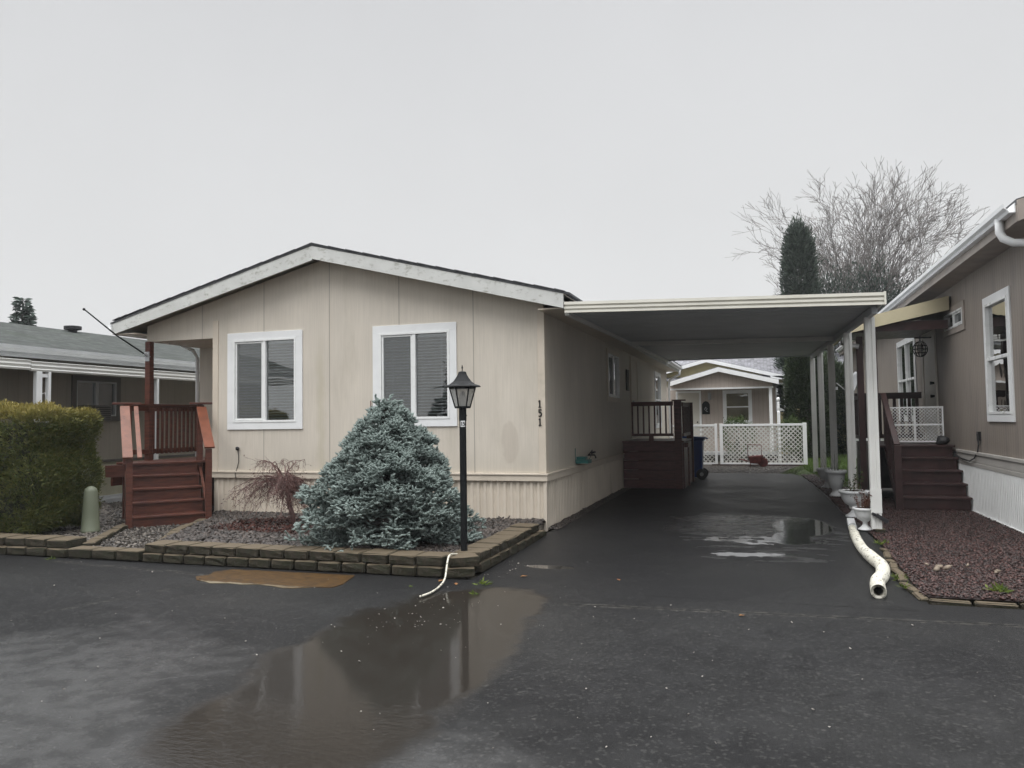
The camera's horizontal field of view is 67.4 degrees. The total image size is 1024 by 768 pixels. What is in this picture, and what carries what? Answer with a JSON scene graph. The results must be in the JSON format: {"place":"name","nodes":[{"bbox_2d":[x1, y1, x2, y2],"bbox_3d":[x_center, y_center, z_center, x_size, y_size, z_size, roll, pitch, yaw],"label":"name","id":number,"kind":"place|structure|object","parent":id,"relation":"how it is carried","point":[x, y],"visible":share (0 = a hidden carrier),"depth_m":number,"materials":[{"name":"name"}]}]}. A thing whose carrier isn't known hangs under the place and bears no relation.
{"place":"outdoors","nodes":[
{"label":"outdoors","id":0,"kind":"place"},
{"bbox_2d":[0,501,124,539],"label":"bed gravel","id":1,"kind":"structure","parent":0,"point":[114,515],"depth_m":11.16,"materials":[{"name":"grey gravel"}]},
{"bbox_2d":[0,398,106,534],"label":"clipped hedge","id":2,"kind":"object","parent":1,"relation":"on","point":[44,465],"visible":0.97,"depth_m":10.50,"materials":[{"name":"green plant"}]},
{"bbox_2d":[97,503,175,547],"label":"path soil","id":3,"kind":"structure","parent":0,"point":[136,535],"depth_m":10.47,"materials":[{"name":"brown soil"}]},
{"bbox_2d":[82,523,127,545],"bbox_3d":[-5.528,2.059,10.540,0.151,0.083,1.920,0,-3,-14],"label":"paver edging","id":4,"kind":"object","parent":3,"relation":"on","point":[103,536],"visible":0.9,"depth_m":10.27,"materials":[{"name":"concrete"}]},
{"bbox_2d":[105,341,214,528],"bbox_3d":[-5.399,0.738,12.733,2.052,3.010,3.022,-2,-3,18],"label":"front porch","id":5,"kind":"object","parent":3,"relation":"on","point":[170,491],"visible":0.9,"depth_m":12.21,"materials":[{"name":"red wood"}]},
{"bbox_2d":[83,308,150,360],"bbox_3d":[-6.577,-0.808,12.797,0.082,0.797,1.148,-3,-3,35],"label":"flagpole","id":6,"kind":"object","parent":5,"relation":"attached to","point":[147,356],"visible":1,"depth_m":12.91,"materials":[{"name":"black metal"}]},
{"bbox_2d":[155,518,204,541],"bbox_3d":[-4.598,2.050,10.593,0.257,0.086,2.624,0,-3,-9],"label":"paver edging","id":7,"kind":"object","parent":3,"relation":"on","point":[177,529],"visible":0.28,"depth_m":10.80,"materials":[{"name":"concrete"}]},
{"bbox_2d":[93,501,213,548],"bbox_3d":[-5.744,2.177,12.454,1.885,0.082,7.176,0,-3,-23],"label":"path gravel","id":8,"kind":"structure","parent":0,"point":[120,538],"depth_m":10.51,"materials":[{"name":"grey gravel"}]},
{"bbox_2d":[0,454,1021,609],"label":"ground","id":9,"kind":"structure","parent":0,"point":[784,459],"depth_m":8.65,"materials":[{"name":"soil"}]},
{"bbox_2d":[8,296,37,325],"bbox_3d":[-22.784,-0.110,35.694,4.713,8.022,4.869,-2,-3,18],"label":"fir tree","id":10,"kind":"object","parent":9,"relation":"on","point":[25,316],"visible":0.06,"depth_m":35.63,"materials":[{"name":"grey plant"}]},
{"bbox_2d":[0,533,86,557],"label":"retaining wall","id":11,"kind":"structure","parent":9,"relation":"on","point":[37,545],"depth_m":9.55,"materials":[{"name":"concrete"}]},
{"bbox_2d":[0,322,199,502],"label":"olive house","id":12,"kind":"structure","parent":9,"relation":"on","point":[69,344],"depth_m":15.45,"materials":[{"name":"beige"}]},
{"bbox_2d":[71,375,120,420],"bbox_3d":[-8.191,0.293,15.112,0.090,0.880,1.160,-2,-3,18],"label":"window","id":13,"kind":"structure","parent":12,"relation":"in","point":[85,390],"depth_m":15.10,"materials":[{"name":"grey glass"}]},
{"bbox_2d":[84,405,110,420],"bbox_3d":[-8.065,0.570,14.955,0.290,0.310,0.400,-2,-3,18],"label":"window air conditioner","id":14,"kind":"object","parent":12,"relation":"attached to","point":[105,412],"depth_m":14.93,"materials":[{"name":"black metal"}]},
{"bbox_2d":[0,358,199,459],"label":"metal awning","id":15,"kind":"object","parent":12,"relation":"attached to","point":[37,368],"visible":0.5,"depth_m":13.63,"materials":[{"name":"white metal"}]},
{"bbox_2d":[68,546,145,560],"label":"paver sill","id":16,"kind":"structure","parent":9,"relation":"on","point":[111,553],"depth_m":9.19,"materials":[{"name":"concrete"}]},
{"bbox_2d":[142,523,545,578],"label":"retaining wall","id":17,"kind":"structure","parent":9,"relation":"on","point":[481,555],"depth_m":8.43,"materials":[{"name":"concrete"}]},
{"bbox_2d":[105,242,682,531],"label":"manufactured house","id":18,"kind":"structure","parent":9,"relation":"on","point":[308,351],"depth_m":12.19,"materials":[{"name":"beige"}]},
{"bbox_2d":[227,330,302,429],"bbox_3d":[-4.023,-0.056,12.580,1.430,1.595,0.146,-2,-3,18],"label":"window","id":19,"kind":"structure","parent":18,"relation":"in","point":[247,353],"depth_m":12.58,"materials":[{"name":"white plastic"}]},
{"bbox_2d":[372,322,457,426],"bbox_3d":[-1.476,-0.130,11.764,1.400,1.565,0.146,-2,-3,18],"label":"window","id":20,"kind":"structure","parent":18,"relation":"in","point":[395,347],"depth_m":11.76,"materials":[{"name":"white plastic"}]},
{"bbox_2d":[575,448,596,463],"bbox_3d":[1.334,1.218,13.315,0.210,0.260,1.255,-2,-3,18],"label":"hose hanger","id":21,"kind":"object","parent":18,"relation":"attached to","point":[582,460],"visible":1,"depth_m":12.83,"materials":[{"name":"teal plastic"}]},
{"bbox_2d":[606,348,619,402],"bbox_3d":[2.134,-0.161,16.378,0.100,1.100,1.450,-2,-3,18],"label":"window","id":22,"kind":"structure","parent":18,"relation":"in","point":[612,357],"depth_m":16.32,"materials":[{"name":"white plastic"}]},
{"bbox_2d":[630,356,638,439],"bbox_3d":[3.052,0.400,19.003,0.075,2.100,1.050,-2,-3,18],"label":"door","id":23,"kind":"structure","parent":18,"relation":"in","point":[633,362],"depth_m":18.96,"materials":[{"name":"grey metal"}]},
{"bbox_2d":[654,371,661,427],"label":"window","id":24,"kind":"structure","parent":18,"relation":"in","point":[657,376],"depth_m":23.58,"materials":[{"name":"white plastic"}]},
{"bbox_2d":[667,367,778,454],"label":"pink cottage","id":25,"kind":"structure","parent":9,"relation":"on","point":[713,387],"depth_m":29.09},
{"bbox_2d":[676,391,701,435],"bbox_3d":[6.873,1.382,29.848,0.960,2.210,0.100,-2,-3,18],"label":"door","id":26,"kind":"structure","parent":25,"relation":"in","point":[694,397],"depth_m":29.82,"materials":[{"name":"white metal"}]},
{"bbox_2d":[702,401,709,413],"bbox_3d":[7.496,0.915,29.688,0.290,0.510,0.052,-2,-3,18],"label":"wall plaque","id":27,"kind":"object","parent":25,"relation":"attached to","point":[705,407],"depth_m":29.68,"materials":[{"name":"black metal"}]},
{"bbox_2d":[722,390,752,423],"bbox_3d":[8.625,0.875,29.380,1.070,1.290,0.100,-2,-3,18],"label":"window","id":28,"kind":"structure","parent":25,"relation":"in","point":[725,392],"depth_m":29.37,"materials":[{"name":"white plastic"}]},
{"bbox_2d":[564,291,886,533],"bbox_3d":[4.633,0.578,16.061,4.110,3.425,12.675,-2,-3,18],"label":"carport","id":29,"kind":"object","parent":9,"relation":"on","point":[812,326],"visible":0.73,"depth_m":12.44,"materials":[{"name":"metal"}]},
{"bbox_2d":[872,512,888,523],"bbox_3d":[4.863,1.769,10.142,0.208,0.142,0.048,-2,-3,18],"label":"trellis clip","id":30,"kind":"object","parent":29,"relation":"attached to","point":[880,517],"visible":1,"depth_m":10.12,"materials":[{"name":"plastic"}]},
{"bbox_2d":[717,414,759,462],"bbox_3d":[7.669,1.863,26.073,1.464,1.712,1.321,-2,-3,18],"label":"round shrub","id":31,"kind":"object","parent":9,"relation":"on","point":[743,421],"visible":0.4,"depth_m":25.96,"materials":[{"name":"green plant"}]},
{"bbox_2d":[666,345,846,453],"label":"yellow house","id":32,"kind":"structure","parent":9,"relation":"on","point":[760,366],"depth_m":33.07,"materials":[{"name":"grey"}]},
{"bbox_2d":[775,383,785,411],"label":"window","id":33,"kind":"structure","parent":32,"relation":"in","point":[781,409],"depth_m":32.37,"materials":[{"name":"glass"}]},
{"bbox_2d":[776,397,781,462],"bbox_3d":[8.858,1.554,25.470,0.116,2.240,0.116,-2,-3,18],"label":"newel post","id":34,"kind":"object","parent":9,"relation":"on","point":[778,411],"visible":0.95,"depth_m":25.45,"materials":[{"name":"white wood"}]},
{"bbox_2d":[776,415,809,462],"bbox_3d":[9.387,1.821,25.714,1.130,1.716,1.345,-2,-3,18],"label":"round shrub","id":35,"kind":"object","parent":9,"relation":"on","point":[793,420],"visible":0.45,"depth_m":25.59,"materials":[{"name":"green plant"}]},
{"bbox_2d":[770,210,826,407],"bbox_3d":[12.627,-2.173,33.501,2.764,10.731,2.793,-2,-3,18],"label":"arborvitae","id":36,"kind":"object","parent":9,"relation":"on","point":[797,265],"visible":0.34,"depth_m":33.26,"materials":[{"name":"green plant"}]},
{"bbox_2d":[801,350,855,454],"bbox_3d":[15.481,0.460,30.467,8.028,5.109,2.384,-1,-3,11],"label":"evergreen hedge","id":37,"kind":"object","parent":9,"relation":"on","point":[839,380],"visible":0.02,"depth_m":30.34,"materials":[{"name":"green plant"}]},
{"bbox_2d":[725,156,988,346],"bbox_3d":[16.910,-3.898,36.915,12.703,13.982,12.040,-2,-3,18],"label":"bare tree","id":38,"kind":"object","parent":9,"relation":"on","point":[894,270],"visible":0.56,"depth_m":35.73,"materials":[{"name":"grey plant"}]},
{"bbox_2d":[812,248,921,359],"bbox_3d":[16.551,-2.272,35.495,7.870,7.988,3.858,-1,-3,11],"label":"holly thicket","id":39,"kind":"object","parent":9,"relation":"on","point":[893,294],"visible":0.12,"depth_m":35.28,"materials":[{"name":"plant"}]},
{"bbox_2d":[836,196,1023,533],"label":"brown house","id":40,"kind":"structure","parent":9,"relation":"on","point":[966,371],"depth_m":11.71,"materials":[{"name":"beige"}]},
{"bbox_2d":[833,296,950,348],"bbox_3d":[7.293,-1.034,15.108,1.774,0.846,3.080,-2,-3,18],"label":"porch awning","id":41,"kind":"object","parent":40,"relation":"attached to","point":[897,323],"visible":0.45,"depth_m":13.66,"materials":[{"name":"cream painted metal"},{"name":"white painted metal"}]},
{"bbox_2d":[912,336,930,356],"bbox_3d":[7.899,-0.726,14.846,0.296,0.416,0.272,0,-3,-22],"label":"wire lantern","id":42,"kind":"object","parent":41,"relation":"hanging from","point":[920,348],"visible":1,"depth_m":14.81,"materials":[{"name":"black metal"}]},
{"bbox_2d":[896,338,916,420],"bbox_3d":[9.060,-0.097,17.564,0.100,1.890,2.250,-2,-3,18],"label":"window","id":43,"kind":"structure","parent":40,"relation":"in","point":[906,359],"depth_m":17.56,"materials":[{"name":"white plastic"}]},
{"bbox_2d":[921,330,939,440],"bbox_3d":[8.230,0.078,15.169,0.090,2.200,1.200,-2,-3,18],"label":"door","id":44,"kind":"structure","parent":40,"relation":"in","point":[929,361],"depth_m":15.09,"materials":[{"name":"white metal"}]},
{"bbox_2d":[943,300,965,337],"bbox_3d":[7.645,-1.106,13.237,0.100,0.480,1.470,-2,-3,18],"label":"window","id":45,"kind":"structure","parent":40,"relation":"in","point":[955,316],"depth_m":13.10,"materials":[{"name":"white plastic"}]},
{"bbox_2d":[982,285,1015,421],"bbox_3d":[6.900,-0.382,10.849,0.100,1.830,1.270,-2,-3,18],"label":"window","id":46,"kind":"structure","parent":40,"relation":"in","point":[996,307],"depth_m":10.88,"materials":[{"name":"white plastic"}]},
{"bbox_2d":[879,548,1023,609],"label":"stone edging","id":47,"kind":"object","parent":9,"relation":"on","point":[910,589],"visible":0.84,"depth_m":6.54,"materials":[{"name":"concrete"}]},
{"bbox_2d":[0,555,1023,767],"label":"road","id":48,"kind":"structure","parent":0,"point":[511,681],"depth_m":4.80,"materials":[{"name":"black asphalt"}]},
{"bbox_2d":[196,569,354,588],"bbox_3d":[-2.472,2.005,7.906,1.720,0.006,0.710,-2,-3,18],"label":"concrete patch","id":49,"kind":"object","parent":48,"relation":"on","point":[288,580],"visible":1,"depth_m":7.88,"materials":[{"name":"brown concrete"}]},
{"bbox_2d":[419,553,457,596],"bbox_3d":[-0.675,1.837,7.521,0.068,0.234,1.208,-1,-3,13],"label":"drain hose","id":50,"kind":"object","parent":48,"relation":"on","point":[439,586],"visible":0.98,"depth_m":7.48,"materials":[{"name":"white plastic"}]},
{"bbox_2d":[472,577,491,584],"bbox_3d":[-0.279,1.928,7.507,0.224,0.067,0.168,-2,-3,18],"label":"weed","id":51,"kind":"object","parent":48,"relation":"on","point":[482,582],"visible":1,"depth_m":7.50,"materials":[{"name":"green plant"}]},
{"bbox_2d":[10,557,998,757],"bbox_3d":[0.167,2.003,8.832,12.665,0.017,10.912,-2,-3,18],"label":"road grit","id":52,"kind":"object","parent":48,"relation":"on","point":[455,657],"visible":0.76,"depth_m":5.93,"materials":[{"name":"grey gravel"}]},
{"bbox_2d":[0,0,1023,404],"label":"sky","id":53,"kind":"structure","parent":0,"point":[152,151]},
{"bbox_2d":[472,473,928,604],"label":"driveway","id":54,"kind":"structure","parent":0,"point":[775,534],"depth_m":9.38,"materials":[{"name":"black asphalt"}]},
{"bbox_2d":[549,488,630,529],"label":"drive edge gravel","id":55,"kind":"structure","parent":54,"relation":"on","point":[564,522],"depth_m":13.04,"materials":[{"name":"grey gravel"}]},
{"bbox_2d":[622,399,694,488],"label":"side deck","id":56,"kind":"structure","parent":54,"relation":"on","point":[668,463],"depth_m":17.03,"materials":[{"name":"red wood"}]},
{"bbox_2d":[682,436,708,478],"bbox_3d":[4.707,1.883,19.748,0.663,1.098,0.614,-2,-3,18],"label":"wheeled bin","id":57,"kind":"object","parent":54,"relation":"on","point":[700,472],"visible":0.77,"depth_m":19.48,"materials":[{"name":"blue plastic"}]},
{"bbox_2d":[850,488,872,530],"bbox_3d":[4.791,1.677,10.427,0.330,0.597,0.412,-3,-3,34],"label":"urn planter","id":58,"kind":"object","parent":54,"relation":"on","point":[862,512],"visible":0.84,"depth_m":10.36,"materials":[{"name":"white ceramic"}]},
{"bbox_2d":[847,518,889,598],"bbox_3d":[4.073,1.891,8.813,0.255,0.143,4.592,-2,-3,21],"label":"drain pipe","id":59,"kind":"object","parent":54,"relation":"on","point":[880,577],"visible":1,"depth_m":7.73,"materials":[{"name":"white plastic"}]},
{"bbox_2d":[891,573,906,580],"bbox_3d":[3.721,1.856,7.385,0.175,0.088,0.253,-2,-3,18],"label":"weed","id":60,"kind":"object","parent":54,"relation":"on","point":[896,577],"visible":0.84,"depth_m":7.37,"materials":[{"name":"green plant"}]},
{"bbox_2d":[703,465,805,473],"bbox_3d":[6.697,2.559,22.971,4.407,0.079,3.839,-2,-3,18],"label":"gravel","id":61,"kind":"structure","parent":0,"point":[733,468],"depth_m":23.01,"materials":[{"name":"grey gravel"}]},
{"bbox_2d":[670,423,807,465],"bbox_3d":[7.287,1.966,24.875,4.250,1.375,0.140,-2,-3,18],"label":"lattice fence","id":62,"kind":"object","parent":61,"relation":"on","point":[780,463],"visible":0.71,"depth_m":24.71,"materials":[{"name":"white plastic"}]},
{"bbox_2d":[739,444,767,466],"bbox_3d":[7.585,2.254,24.115,0.853,0.710,0.342,-2,-3,18],"label":"garden cart","id":63,"kind":"object","parent":61,"relation":"on","point":[760,460],"visible":0.98,"depth_m":23.97,"materials":[{"name":"red metal"}]},
{"bbox_2d":[796,453,857,486],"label":"lawn","id":64,"kind":"structure","parent":0,"point":[800,472],"depth_m":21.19,"materials":[{"name":"plant"}]},
{"bbox_2d":[781,465,816,474],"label":"verge grass","id":65,"kind":"structure","parent":64,"relation":"on","point":[791,471],"depth_m":21.68,"materials":[{"name":"green plant"}]},
{"bbox_2d":[780,355,830,459],"bbox_3d":[11.017,0.440,28.596,2.043,4.958,2.030,-2,-3,18],"label":"cedar shrub","id":66,"kind":"object","parent":64,"relation":"on","point":[797,382],"visible":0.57,"depth_m":28.15,"materials":[{"name":"green plant"}]},
{"bbox_2d":[836,372,856,390],"bbox_3d":[8.897,1.038,20.260,0.621,2.722,0.511,-3,-3,39],"label":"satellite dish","id":67,"kind":"object","parent":64,"relation":"on","point":[855,379],"visible":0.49,"depth_m":20.24,"materials":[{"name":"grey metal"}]},
{"bbox_2d":[806,479,1023,601],"bbox_3d":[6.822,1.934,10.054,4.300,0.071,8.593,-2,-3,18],"label":"red lava rock","id":68,"kind":"object","parent":0,"point":[972,521],"visible":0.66,"depth_m":8.81,"materials":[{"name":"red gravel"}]},
{"bbox_2d":[800,474,846,496],"bbox_3d":[7.132,2.274,17.471,0.598,0.074,5.844,-2,-3,15],"label":"red lava rock rear","id":69,"kind":"object","parent":68,"relation":"on","point":[816,481],"visible":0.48,"depth_m":17.78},
{"bbox_2d":[816,457,830,487],"bbox_3d":[6.787,1.891,16.555,0.458,0.688,0.449,-2,-3,18],"label":"urn planter","id":70,"kind":"object","parent":69,"relation":"on","point":[821,473],"visible":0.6,"depth_m":16.49,"materials":[{"name":"grey ceramic"}]},
{"bbox_2d":[824,450,846,496],"bbox_3d":[6.254,1.702,14.826,0.422,0.918,0.435,1,-3,-28],"label":"urn planter","id":71,"kind":"object","parent":68,"relation":"on","point":[834,479],"visible":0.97,"depth_m":14.73,"materials":[{"name":"grey ceramic"}]},
{"bbox_2d":[838,466,869,517],"bbox_3d":[5.258,1.651,11.801,0.459,0.764,0.459,-2,-3,18],"label":"urn planter","id":72,"kind":"object","parent":68,"relation":"on","point":[846,494],"visible":0.77,"depth_m":11.71,"materials":[{"name":"white ceramic"}]},
{"bbox_2d":[873,539,888,544],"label":"weed","id":73,"kind":"object","parent":68,"relation":"on","point":[883,542],"visible":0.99,"depth_m":9.30,"materials":[{"name":"green plant"}]},
{"bbox_2d":[854,332,972,509],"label":"entry deck","id":74,"kind":"structure","parent":68,"relation":"on","point":[916,475],"depth_m":13.25,"materials":[{"name":"brown wood"}]},
{"bbox_2d":[890,406,943,441],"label":"safety gate","id":75,"kind":"structure","parent":74,"relation":"on","point":[915,425],"depth_m":13.86,"materials":[{"name":"white plastic"}]},
{"bbox_2d":[935,436,949,444],"bbox_3d":[7.624,0.994,13.596,0.231,0.160,0.209,-3,-3,39],"label":"bag","id":76,"kind":"object","parent":74,"relation":"on","point":[943,440],"visible":1,"depth_m":13.53,"materials":[{"name":"black plastic"}]},
{"bbox_2d":[925,563,1000,572],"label":"river stones","id":77,"kind":"object","parent":68,"relation":"on","point":[937,567],"visible":1,"depth_m":7.62,"materials":[{"name":"white stone"}]},
{"bbox_2d":[985,581,1013,592],"bbox_3d":[4.241,1.769,6.703,0.180,0.084,0.264,1,-4,-40],"label":"weed","id":78,"kind":"object","parent":68,"relation":"on","point":[1001,588],"visible":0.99,"depth_m":6.69,"materials":[{"name":"green plant"}]},
{"label":"planting bed soil","id":79,"kind":"structure","parent":0,"visible":0},
{"bbox_2d":[221,455,315,523],"bbox_3d":[-3.413,1.539,11.002,1.377,1.057,1.214,-1,-3,-5],"label":"weeping maple","id":80,"kind":"object","parent":79,"relation":"on","point":[287,484],"visible":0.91,"depth_m":10.82,"materials":[{"name":"brown plant"}]},
{"bbox_2d":[158,510,545,559],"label":"rock mulch","id":81,"kind":"object","parent":79,"relation":"on","point":[198,531],"visible":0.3,"depth_m":10.01,"materials":[{"name":"grey gravel"}]},
{"bbox_2d":[204,515,313,533],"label":"leaf litter","id":82,"kind":"object","parent":81,"relation":"on","point":[259,524],"visible":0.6,"depth_m":10.62,"materials":[{"name":"red plant"}]},
{"bbox_2d":[444,365,480,550],"bbox_3d":[-0.526,0.835,8.281,0.374,2.085,0.392,-2,-3,18],"label":"lamp post","id":83,"kind":"object","parent":81,"relation":"on","point":[462,386],"visible":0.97,"depth_m":8.24,"materials":[{"name":"black metal"}]},
{"bbox_2d":[284,394,486,551],"bbox_3d":[-1.460,1.035,9.304,2.241,1.854,2.191,-2,-3,18],"label":"blue spruce","id":84,"kind":"object","parent":79,"relation":"on","point":[389,464],"visible":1,"depth_m":8.82,"materials":[{"name":"grey plant"}]},
{"label":"side bed soil","id":85,"kind":"structure","parent":0,"visible":0},
{"bbox_2d":[80,486,100,532],"bbox_3d":[-5.903,1.759,10.760,0.250,0.660,0.250,-2,-3,18],"label":"utility pedestal","id":86,"kind":"object","parent":85,"relation":"on","point":[90,521],"visible":0.94,"depth_m":10.68,"materials":[{"name":"green plastic"}]}
]}

